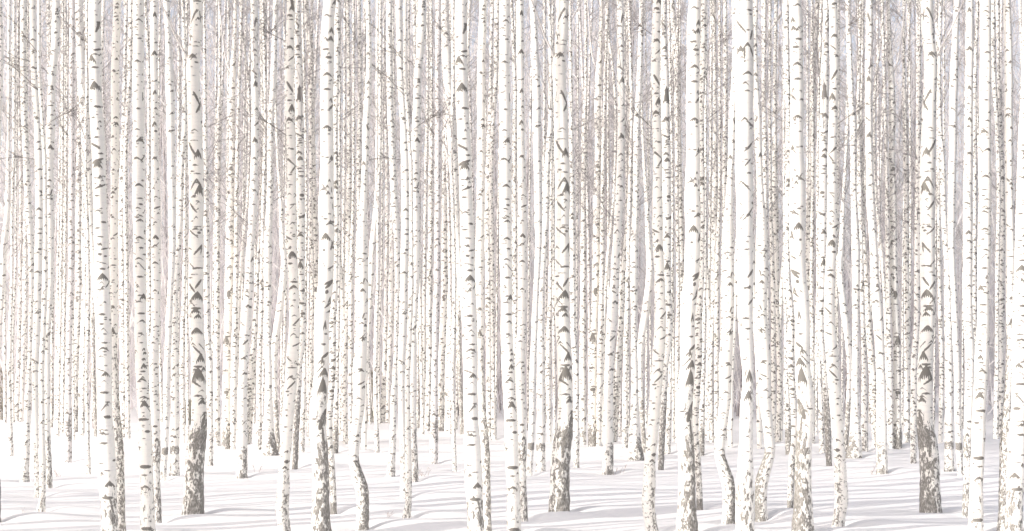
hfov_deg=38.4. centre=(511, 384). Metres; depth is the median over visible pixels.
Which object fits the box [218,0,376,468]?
birch tree
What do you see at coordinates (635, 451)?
birch tree
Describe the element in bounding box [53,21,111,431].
birch tree
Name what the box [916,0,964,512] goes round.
birch tree
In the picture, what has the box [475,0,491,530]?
birch tree
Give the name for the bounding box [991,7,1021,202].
birch tree
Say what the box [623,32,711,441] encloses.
birch tree
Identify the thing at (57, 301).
birch tree
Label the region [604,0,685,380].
birch tree
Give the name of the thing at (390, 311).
birch tree
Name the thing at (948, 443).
birch tree
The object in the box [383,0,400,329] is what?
birch tree
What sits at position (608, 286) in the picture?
birch tree
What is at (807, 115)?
birch tree
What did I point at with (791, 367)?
birch tree
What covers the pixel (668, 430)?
birch tree
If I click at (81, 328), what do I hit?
birch tree
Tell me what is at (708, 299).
birch tree
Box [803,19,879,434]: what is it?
birch tree
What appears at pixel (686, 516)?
birch tree
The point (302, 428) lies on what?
birch tree
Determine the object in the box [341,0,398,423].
birch tree
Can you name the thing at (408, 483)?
birch tree
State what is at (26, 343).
birch tree
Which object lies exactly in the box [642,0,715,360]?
birch tree
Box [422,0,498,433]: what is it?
birch tree
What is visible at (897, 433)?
birch tree
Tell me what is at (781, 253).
birch tree
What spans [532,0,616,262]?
birch tree
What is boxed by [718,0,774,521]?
birch tree
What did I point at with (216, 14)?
birch tree
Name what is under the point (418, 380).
birch tree
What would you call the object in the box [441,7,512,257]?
birch tree
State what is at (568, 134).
birch tree
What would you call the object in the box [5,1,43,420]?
birch tree
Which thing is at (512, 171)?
birch tree
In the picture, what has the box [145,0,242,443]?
birch tree
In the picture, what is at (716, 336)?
birch tree
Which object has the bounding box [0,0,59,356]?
birch tree
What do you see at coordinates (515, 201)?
birch tree
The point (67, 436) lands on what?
birch tree
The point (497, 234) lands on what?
birch tree
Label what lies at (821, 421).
birch tree
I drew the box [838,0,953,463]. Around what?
birch tree
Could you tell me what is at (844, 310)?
birch tree
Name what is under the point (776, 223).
birch tree
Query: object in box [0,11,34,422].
birch tree
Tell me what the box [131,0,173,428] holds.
birch tree
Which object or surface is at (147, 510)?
birch tree
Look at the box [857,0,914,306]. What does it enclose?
birch tree
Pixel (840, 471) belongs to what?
birch tree
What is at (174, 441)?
birch tree
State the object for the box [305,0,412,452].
birch tree
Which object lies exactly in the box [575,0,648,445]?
birch tree
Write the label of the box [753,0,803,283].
birch tree
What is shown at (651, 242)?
birch tree
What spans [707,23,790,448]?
birch tree
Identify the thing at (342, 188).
birch tree
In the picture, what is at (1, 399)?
birch tree
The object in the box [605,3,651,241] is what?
birch tree
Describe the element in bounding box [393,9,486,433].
birch tree
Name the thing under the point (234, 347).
birch tree
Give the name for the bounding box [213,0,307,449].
birch tree
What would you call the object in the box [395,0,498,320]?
birch tree
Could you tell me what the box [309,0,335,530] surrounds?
birch tree
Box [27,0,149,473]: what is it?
birch tree
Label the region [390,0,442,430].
birch tree
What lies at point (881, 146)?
birch tree
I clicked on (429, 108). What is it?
birch tree
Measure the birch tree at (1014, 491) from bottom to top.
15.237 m
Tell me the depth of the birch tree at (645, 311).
35.83 m
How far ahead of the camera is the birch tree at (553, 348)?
42.92 m
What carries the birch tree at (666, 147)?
on the snow ground
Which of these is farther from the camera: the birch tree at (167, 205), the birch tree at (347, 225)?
the birch tree at (167, 205)
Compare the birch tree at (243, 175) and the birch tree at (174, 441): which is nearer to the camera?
the birch tree at (174, 441)
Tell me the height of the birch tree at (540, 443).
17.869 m
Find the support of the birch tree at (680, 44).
on the snow ground
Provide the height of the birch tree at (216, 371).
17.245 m
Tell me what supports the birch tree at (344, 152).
on the snow ground
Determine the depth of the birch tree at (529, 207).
54.95 m
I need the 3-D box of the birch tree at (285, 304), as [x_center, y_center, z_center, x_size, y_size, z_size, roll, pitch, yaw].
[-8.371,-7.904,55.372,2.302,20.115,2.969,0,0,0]
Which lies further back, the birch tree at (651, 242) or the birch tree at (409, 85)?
the birch tree at (651, 242)
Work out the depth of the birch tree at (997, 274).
44.30 m
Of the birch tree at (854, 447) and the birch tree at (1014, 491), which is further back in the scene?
the birch tree at (854, 447)
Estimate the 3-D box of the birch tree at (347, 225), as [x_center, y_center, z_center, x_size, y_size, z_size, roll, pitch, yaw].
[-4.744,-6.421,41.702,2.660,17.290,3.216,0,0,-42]
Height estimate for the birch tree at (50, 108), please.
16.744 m
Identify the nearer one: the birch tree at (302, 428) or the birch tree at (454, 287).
the birch tree at (454, 287)
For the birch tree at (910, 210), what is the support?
on the snow ground
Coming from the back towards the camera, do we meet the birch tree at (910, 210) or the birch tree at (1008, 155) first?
the birch tree at (910, 210)
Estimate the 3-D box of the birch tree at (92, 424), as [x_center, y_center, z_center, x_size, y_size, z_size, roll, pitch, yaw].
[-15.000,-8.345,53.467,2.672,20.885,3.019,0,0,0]
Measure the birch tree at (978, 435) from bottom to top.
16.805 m
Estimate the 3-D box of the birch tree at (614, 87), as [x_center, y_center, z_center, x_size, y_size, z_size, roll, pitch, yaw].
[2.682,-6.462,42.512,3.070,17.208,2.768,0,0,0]
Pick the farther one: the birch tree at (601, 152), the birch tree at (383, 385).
the birch tree at (383, 385)
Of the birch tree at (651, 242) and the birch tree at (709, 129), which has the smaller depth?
the birch tree at (709, 129)
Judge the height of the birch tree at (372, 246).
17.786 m
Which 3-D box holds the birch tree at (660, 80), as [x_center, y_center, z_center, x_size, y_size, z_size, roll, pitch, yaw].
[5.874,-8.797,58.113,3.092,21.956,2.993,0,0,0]
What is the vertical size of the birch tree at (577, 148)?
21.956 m
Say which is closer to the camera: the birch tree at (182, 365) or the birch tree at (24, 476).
the birch tree at (24, 476)
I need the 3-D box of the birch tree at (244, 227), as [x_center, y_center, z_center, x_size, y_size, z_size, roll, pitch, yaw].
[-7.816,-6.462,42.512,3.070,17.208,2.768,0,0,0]
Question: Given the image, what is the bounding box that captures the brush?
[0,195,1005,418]
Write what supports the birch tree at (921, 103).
on the snow ground
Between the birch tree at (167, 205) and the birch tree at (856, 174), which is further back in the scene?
the birch tree at (167, 205)
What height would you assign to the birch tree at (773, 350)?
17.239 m
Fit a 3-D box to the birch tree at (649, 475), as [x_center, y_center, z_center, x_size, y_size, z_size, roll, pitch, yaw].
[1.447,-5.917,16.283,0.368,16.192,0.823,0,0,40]
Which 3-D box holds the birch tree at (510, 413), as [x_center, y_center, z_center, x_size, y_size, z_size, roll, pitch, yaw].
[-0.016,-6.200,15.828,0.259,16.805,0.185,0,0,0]
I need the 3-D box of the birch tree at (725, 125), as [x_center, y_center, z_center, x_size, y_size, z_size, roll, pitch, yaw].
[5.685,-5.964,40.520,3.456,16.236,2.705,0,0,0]
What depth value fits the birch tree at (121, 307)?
46.00 m
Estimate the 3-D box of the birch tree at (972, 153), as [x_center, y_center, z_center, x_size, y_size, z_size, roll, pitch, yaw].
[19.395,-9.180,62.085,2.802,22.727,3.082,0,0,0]
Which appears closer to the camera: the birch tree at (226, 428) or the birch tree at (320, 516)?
the birch tree at (320, 516)
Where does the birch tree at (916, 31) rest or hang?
on the snow ground
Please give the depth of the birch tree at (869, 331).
38.92 m
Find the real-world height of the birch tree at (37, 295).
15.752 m
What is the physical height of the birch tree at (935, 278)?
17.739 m
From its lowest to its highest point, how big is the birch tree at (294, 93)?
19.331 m
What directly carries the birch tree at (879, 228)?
on the snow ground
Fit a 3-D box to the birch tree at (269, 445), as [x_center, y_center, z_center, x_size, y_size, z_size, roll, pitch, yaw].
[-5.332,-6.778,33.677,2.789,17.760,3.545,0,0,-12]
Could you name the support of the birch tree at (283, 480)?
on the snow ground
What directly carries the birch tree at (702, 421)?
on the snow ground
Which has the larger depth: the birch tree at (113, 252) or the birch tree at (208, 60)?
the birch tree at (208, 60)
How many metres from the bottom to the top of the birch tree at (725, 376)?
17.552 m
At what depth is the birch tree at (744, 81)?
15.12 m
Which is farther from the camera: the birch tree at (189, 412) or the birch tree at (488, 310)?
the birch tree at (189, 412)
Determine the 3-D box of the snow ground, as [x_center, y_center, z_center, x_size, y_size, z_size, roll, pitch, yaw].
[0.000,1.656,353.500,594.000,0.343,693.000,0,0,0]
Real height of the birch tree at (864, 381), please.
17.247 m
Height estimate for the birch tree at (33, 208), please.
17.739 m
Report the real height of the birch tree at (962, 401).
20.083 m
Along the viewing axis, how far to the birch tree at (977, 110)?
60.89 m
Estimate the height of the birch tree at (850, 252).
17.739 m
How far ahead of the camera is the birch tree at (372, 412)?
65.81 m
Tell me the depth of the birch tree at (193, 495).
19.30 m
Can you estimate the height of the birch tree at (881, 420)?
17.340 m
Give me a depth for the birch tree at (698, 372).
19.51 m
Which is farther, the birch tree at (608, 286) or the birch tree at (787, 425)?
the birch tree at (608, 286)
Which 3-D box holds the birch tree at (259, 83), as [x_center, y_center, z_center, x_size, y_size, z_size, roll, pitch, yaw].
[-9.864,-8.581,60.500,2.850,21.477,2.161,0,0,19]
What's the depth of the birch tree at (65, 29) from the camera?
51.98 m
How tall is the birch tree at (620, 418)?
17.763 m
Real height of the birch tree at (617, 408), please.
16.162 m
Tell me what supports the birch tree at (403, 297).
on the snow ground
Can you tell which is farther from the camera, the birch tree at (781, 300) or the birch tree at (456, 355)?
the birch tree at (456, 355)
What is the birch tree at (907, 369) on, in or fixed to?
on the snow ground
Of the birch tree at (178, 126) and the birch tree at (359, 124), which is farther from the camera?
the birch tree at (178, 126)
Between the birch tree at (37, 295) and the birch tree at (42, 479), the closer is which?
the birch tree at (42, 479)
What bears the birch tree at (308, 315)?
on the snow ground
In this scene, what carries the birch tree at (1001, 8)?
on the snow ground
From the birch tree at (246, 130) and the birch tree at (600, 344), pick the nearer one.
the birch tree at (600, 344)
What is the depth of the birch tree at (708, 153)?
42.93 m
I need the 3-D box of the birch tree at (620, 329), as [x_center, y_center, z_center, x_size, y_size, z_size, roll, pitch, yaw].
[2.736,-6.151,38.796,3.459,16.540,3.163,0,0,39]
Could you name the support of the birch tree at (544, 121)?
on the snow ground
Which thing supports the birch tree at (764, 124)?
on the snow ground
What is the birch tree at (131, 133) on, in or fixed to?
on the snow ground
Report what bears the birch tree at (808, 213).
on the snow ground
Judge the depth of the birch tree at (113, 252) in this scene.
15.91 m
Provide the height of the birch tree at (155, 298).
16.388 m
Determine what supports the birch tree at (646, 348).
on the snow ground
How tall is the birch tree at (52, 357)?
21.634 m
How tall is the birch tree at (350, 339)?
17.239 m
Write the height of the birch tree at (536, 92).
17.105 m
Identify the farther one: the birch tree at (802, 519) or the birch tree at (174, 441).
the birch tree at (174, 441)
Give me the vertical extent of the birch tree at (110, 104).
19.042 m
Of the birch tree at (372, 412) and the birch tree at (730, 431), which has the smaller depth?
the birch tree at (730, 431)
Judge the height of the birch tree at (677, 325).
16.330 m
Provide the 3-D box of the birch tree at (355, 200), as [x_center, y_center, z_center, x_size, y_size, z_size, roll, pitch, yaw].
[-4.486,-7.157,43.050,3.220,18.746,2.353,0,0,0]
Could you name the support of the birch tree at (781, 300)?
on the snow ground
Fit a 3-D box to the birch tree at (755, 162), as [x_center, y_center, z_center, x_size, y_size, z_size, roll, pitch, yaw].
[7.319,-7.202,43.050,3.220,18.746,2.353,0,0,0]
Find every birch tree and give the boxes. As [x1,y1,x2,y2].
[0,0,31,422]
[0,0,37,522]
[0,0,42,497]
[0,0,46,421]
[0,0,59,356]
[0,0,83,455]
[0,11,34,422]
[0,366,6,419]
[1,0,84,433]
[2,0,43,389]
[2,0,107,511]
[4,0,87,487]
[5,0,148,462]
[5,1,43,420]
[9,0,84,277]
[9,0,132,309]
[17,0,75,426]
[17,0,105,427]
[20,0,33,481]
[22,79,121,439]
[25,0,76,429]
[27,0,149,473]
[43,2,132,432]
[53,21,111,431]
[54,0,105,435]
[56,0,132,436]
[63,0,119,435]
[74,0,164,438]
[75,50,122,427]
[88,0,118,530]
[102,0,161,436]
[102,51,145,260]
[105,0,160,391]
[105,0,200,356]
[105,5,148,252]
[107,4,165,246]
[109,0,125,530]
[110,0,168,283]
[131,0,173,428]
[132,0,155,530]
[144,0,242,475]
[145,0,188,341]
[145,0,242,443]
[145,0,245,438]
[148,2,247,250]
[149,0,161,522]
[159,0,206,514]
[159,0,216,227]
[160,0,175,480]
[160,0,245,259]
[161,0,242,358]
[161,0,273,445]
[170,0,294,465]
[176,0,319,478]
[179,398,190,424]
[200,0,294,448]
[207,0,268,436]
[207,0,285,441]
[207,1,346,451]
[208,1,317,443]
[209,0,286,448]
[210,0,308,443]
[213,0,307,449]
[216,0,319,455]
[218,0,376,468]
[221,1,259,310]
[223,17,276,293]
[238,1,302,430]
[239,133,276,423]
[240,0,299,530]
[240,12,283,281]
[260,0,355,451]
[269,0,316,402]
[273,1,314,429]
[273,1,320,427]
[274,29,319,228]
[275,0,372,436]
[276,0,379,444]
[276,6,388,440]
[277,0,349,367]
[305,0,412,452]
[306,0,399,443]
[307,43,372,290]
[308,0,399,348]
[308,0,450,452]
[308,34,362,258]
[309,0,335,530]
[309,0,401,446]
[316,2,383,435]
[317,40,411,441]
[319,22,374,414]
[326,0,339,513]
[337,0,455,517]
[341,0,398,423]
[341,0,408,498]
[341,0,426,448]
[348,0,403,529]
[354,0,394,423]
[354,1,412,422]
[355,1,410,422]
[359,0,453,481]
[367,370,373,422]
[368,0,433,278]
[370,0,498,463]
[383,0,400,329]
[383,0,433,427]
[384,0,445,434]
[386,0,399,476]
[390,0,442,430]
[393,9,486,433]
[394,0,442,428]
[394,0,515,471]
[395,0,441,234]
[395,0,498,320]
[398,2,472,288]
[412,1,496,431]
[414,0,476,430]
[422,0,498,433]
[433,7,478,428]
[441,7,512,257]
[454,0,483,530]
[467,0,525,435]
[467,0,532,439]
[470,0,568,359]
[470,6,512,253]
[473,0,533,432]
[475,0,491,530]
[491,0,602,471]
[494,1,534,330]
[498,0,520,530]
[510,13,554,429]
[511,0,608,443]
[512,0,591,249]
[512,44,593,438]
[515,0,527,521]
[526,0,541,475]
[526,0,574,422]
[526,0,660,467]
[527,0,613,436]
[531,0,572,511]
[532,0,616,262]
[541,2,594,291]
[542,0,686,474]
[543,0,642,444]
[568,0,591,337]
[568,0,651,441]
[573,0,625,371]
[574,16,651,307]
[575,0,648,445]
[575,0,683,460]
[576,0,673,446]
[576,0,707,451]
[576,0,732,469]
[577,0,675,441]
[578,15,684,436]
[582,0,684,441]
[592,1,650,427]
[593,0,680,447]
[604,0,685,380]
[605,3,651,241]
[617,0,665,530]
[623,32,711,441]
[624,0,722,453]
[626,7,684,427]
[634,0,681,329]
[641,2,681,221]
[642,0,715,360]
[644,0,735,441]
[645,13,733,405]
[649,0,707,292]
[671,0,772,455]
[673,0,769,342]
[673,0,773,443]
[673,2,753,439]
[674,0,776,442]
[674,11,730,439]
[675,0,700,530]
[682,22,790,446]
[692,0,705,509]
[705,0,753,436]
[707,0,733,409]
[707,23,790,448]
[708,0,820,454]
[714,0,735,523]
[716,0,815,441]
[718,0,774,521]
[720,0,817,445]
[720,47,782,440]
[721,0,814,442]
[734,0,753,530]
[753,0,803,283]
[754,0,849,443]
[760,0,897,465]
[766,1,809,428]
[767,5,839,440]
[770,0,865,452]
[773,0,842,359]
[777,4,915,451]
[777,9,846,419]
[778,3,851,434]
[780,0,815,220]
[783,0,796,507]
[784,0,905,457]
[788,0,814,530]
[803,0,946,473]
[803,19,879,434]
[804,0,913,447]
[805,1,883,361]
[805,11,887,331]
[815,0,879,335]
[815,0,880,416]
[815,0,940,447]
[824,0,887,526]
[829,0,912,451]
[829,0,915,441]
[837,0,915,448]
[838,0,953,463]
[839,0,921,448]
[839,1,909,435]
[846,58,900,422]
[849,0,961,442]
[855,2,914,258]
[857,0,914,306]
[875,0,953,429]
[875,0,978,442]
[877,0,991,471]
[887,48,935,227]
[889,1,962,430]
[892,0,922,229]
[894,0,917,321]
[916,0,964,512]
[922,0,1019,345]
[922,13,979,248]
[935,4,1003,428]
[941,0,995,333]
[945,0,995,247]
[948,0,962,476]
[949,0,1021,438]
[957,4,1003,238]
[960,0,1020,436]
[962,0,974,517]
[962,0,1019,244]
[967,0,991,530]
[977,0,1019,418]
[991,6,1020,236]
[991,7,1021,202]
[992,0,1021,226]
[996,0,1014,530]
[1005,0,1023,530]
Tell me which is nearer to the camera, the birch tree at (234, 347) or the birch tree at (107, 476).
the birch tree at (107, 476)
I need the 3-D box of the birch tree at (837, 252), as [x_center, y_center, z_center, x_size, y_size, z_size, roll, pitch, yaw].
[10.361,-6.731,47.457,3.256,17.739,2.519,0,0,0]
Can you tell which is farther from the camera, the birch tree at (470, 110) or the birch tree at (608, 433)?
the birch tree at (470, 110)
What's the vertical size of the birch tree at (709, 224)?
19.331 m
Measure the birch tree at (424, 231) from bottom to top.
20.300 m
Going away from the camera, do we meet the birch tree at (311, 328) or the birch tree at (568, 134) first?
the birch tree at (311, 328)
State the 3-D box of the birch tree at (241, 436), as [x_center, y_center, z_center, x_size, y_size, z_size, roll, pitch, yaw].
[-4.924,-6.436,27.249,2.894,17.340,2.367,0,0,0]
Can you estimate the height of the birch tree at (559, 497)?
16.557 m
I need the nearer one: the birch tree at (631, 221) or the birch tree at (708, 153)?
the birch tree at (708, 153)
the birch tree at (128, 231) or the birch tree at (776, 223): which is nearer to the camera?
the birch tree at (776, 223)
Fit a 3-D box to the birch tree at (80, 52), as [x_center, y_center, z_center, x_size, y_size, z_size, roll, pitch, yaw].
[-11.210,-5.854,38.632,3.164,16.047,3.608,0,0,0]
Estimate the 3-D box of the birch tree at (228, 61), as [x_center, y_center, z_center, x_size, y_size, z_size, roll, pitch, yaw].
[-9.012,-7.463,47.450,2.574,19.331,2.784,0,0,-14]
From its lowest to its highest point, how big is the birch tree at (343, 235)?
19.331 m
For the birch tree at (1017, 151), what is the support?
on the snow ground
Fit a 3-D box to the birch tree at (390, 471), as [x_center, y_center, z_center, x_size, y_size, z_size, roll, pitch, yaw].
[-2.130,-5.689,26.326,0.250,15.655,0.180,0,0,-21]
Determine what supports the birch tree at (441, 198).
on the snow ground
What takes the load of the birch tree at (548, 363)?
on the snow ground
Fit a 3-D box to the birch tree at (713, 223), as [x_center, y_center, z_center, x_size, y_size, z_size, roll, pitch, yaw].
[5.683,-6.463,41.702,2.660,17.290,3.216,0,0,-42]
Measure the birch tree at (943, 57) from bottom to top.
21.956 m
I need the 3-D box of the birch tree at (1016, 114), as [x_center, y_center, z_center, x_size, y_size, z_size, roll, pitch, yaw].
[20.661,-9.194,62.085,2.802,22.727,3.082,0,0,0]
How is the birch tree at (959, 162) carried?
on the snow ground
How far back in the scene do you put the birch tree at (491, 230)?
44.30 m
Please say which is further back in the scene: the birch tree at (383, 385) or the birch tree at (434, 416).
the birch tree at (383, 385)
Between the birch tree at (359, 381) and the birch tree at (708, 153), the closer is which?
the birch tree at (359, 381)
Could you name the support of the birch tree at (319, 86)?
on the snow ground
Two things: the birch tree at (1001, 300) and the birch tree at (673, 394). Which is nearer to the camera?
the birch tree at (673, 394)
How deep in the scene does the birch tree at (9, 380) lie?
35.09 m
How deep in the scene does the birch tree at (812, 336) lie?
41.34 m
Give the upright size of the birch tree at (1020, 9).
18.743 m
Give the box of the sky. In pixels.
[0,0,1020,387]
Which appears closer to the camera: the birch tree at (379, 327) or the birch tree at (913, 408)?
the birch tree at (913, 408)
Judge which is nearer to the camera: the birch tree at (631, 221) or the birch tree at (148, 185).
the birch tree at (148, 185)
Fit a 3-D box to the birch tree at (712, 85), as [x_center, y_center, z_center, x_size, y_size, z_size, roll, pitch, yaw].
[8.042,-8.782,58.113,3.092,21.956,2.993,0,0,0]
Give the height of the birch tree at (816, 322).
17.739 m
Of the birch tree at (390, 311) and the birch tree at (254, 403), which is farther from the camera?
the birch tree at (390, 311)
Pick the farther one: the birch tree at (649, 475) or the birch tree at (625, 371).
the birch tree at (625, 371)
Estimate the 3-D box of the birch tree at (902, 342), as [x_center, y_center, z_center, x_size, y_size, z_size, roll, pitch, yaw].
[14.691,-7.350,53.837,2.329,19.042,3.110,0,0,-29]
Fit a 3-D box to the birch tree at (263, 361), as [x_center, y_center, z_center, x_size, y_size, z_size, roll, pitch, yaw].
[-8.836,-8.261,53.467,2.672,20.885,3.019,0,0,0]
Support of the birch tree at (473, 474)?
on the snow ground
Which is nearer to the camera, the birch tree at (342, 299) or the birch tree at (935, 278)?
the birch tree at (342, 299)
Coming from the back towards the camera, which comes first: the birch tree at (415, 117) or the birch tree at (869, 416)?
the birch tree at (869, 416)
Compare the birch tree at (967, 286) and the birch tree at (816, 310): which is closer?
the birch tree at (967, 286)
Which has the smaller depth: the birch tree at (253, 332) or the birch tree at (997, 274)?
the birch tree at (253, 332)
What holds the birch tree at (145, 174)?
on the snow ground
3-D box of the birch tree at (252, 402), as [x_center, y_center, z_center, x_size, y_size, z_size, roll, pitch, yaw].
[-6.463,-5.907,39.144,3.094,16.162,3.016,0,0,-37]
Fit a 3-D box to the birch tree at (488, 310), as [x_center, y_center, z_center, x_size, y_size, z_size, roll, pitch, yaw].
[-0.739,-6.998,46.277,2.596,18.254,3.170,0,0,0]
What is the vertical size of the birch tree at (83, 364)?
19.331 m
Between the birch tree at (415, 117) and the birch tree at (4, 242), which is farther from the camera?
the birch tree at (4, 242)
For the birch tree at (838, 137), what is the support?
on the snow ground
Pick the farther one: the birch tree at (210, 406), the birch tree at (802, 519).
the birch tree at (210, 406)
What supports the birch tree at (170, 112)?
on the snow ground
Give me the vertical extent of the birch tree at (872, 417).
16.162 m
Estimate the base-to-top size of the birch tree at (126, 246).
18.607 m
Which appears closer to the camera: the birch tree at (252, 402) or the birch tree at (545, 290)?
the birch tree at (252, 402)
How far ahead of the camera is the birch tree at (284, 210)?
55.25 m
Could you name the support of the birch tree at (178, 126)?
on the snow ground
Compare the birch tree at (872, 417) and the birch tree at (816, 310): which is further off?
the birch tree at (816, 310)
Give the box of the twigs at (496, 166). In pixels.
[0,0,1020,421]
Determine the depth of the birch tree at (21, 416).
65.41 m
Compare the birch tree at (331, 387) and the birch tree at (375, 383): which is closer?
the birch tree at (331, 387)
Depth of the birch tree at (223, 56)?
54.37 m
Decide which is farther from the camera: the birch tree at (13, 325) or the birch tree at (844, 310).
the birch tree at (13, 325)
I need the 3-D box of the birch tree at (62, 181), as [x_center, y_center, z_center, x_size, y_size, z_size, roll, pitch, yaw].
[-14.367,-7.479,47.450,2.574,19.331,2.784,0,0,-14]
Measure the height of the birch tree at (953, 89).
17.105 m
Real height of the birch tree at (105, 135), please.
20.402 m
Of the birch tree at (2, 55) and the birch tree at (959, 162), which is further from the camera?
the birch tree at (959, 162)
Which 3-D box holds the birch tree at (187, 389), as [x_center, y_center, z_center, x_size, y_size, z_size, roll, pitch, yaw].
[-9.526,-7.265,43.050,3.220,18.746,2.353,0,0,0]
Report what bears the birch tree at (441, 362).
on the snow ground
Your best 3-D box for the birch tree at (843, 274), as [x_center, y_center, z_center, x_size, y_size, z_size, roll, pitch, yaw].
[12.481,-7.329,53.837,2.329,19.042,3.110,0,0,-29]
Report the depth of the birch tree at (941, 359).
41.28 m
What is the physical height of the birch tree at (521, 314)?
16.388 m
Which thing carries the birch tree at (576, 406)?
on the snow ground
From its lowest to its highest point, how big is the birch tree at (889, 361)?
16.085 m
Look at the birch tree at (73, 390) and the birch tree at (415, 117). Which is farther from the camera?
the birch tree at (73, 390)
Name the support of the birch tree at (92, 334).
on the snow ground
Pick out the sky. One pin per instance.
(473, 40)
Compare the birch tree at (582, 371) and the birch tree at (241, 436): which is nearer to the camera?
the birch tree at (241, 436)
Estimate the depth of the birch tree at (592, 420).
38.59 m
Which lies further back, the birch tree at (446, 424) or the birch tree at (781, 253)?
the birch tree at (781, 253)
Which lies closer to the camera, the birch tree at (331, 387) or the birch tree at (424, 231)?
the birch tree at (331, 387)
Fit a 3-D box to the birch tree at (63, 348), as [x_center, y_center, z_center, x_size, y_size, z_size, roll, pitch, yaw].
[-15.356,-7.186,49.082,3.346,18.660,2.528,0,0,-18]
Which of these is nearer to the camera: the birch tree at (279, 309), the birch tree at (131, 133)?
the birch tree at (279, 309)
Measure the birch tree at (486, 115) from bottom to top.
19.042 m
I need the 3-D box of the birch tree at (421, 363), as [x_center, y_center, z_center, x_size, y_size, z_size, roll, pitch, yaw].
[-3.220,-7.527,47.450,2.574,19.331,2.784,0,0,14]
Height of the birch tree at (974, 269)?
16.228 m
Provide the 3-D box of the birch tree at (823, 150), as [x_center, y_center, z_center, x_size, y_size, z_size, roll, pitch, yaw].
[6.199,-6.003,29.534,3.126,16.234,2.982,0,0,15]
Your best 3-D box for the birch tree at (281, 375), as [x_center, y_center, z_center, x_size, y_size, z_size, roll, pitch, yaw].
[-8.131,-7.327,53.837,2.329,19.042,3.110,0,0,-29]
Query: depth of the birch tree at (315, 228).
42.10 m
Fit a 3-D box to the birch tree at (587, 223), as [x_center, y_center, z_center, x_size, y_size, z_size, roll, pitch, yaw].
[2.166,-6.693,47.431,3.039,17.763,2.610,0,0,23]
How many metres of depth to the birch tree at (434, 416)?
31.64 m
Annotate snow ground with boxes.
[0,388,1023,530]

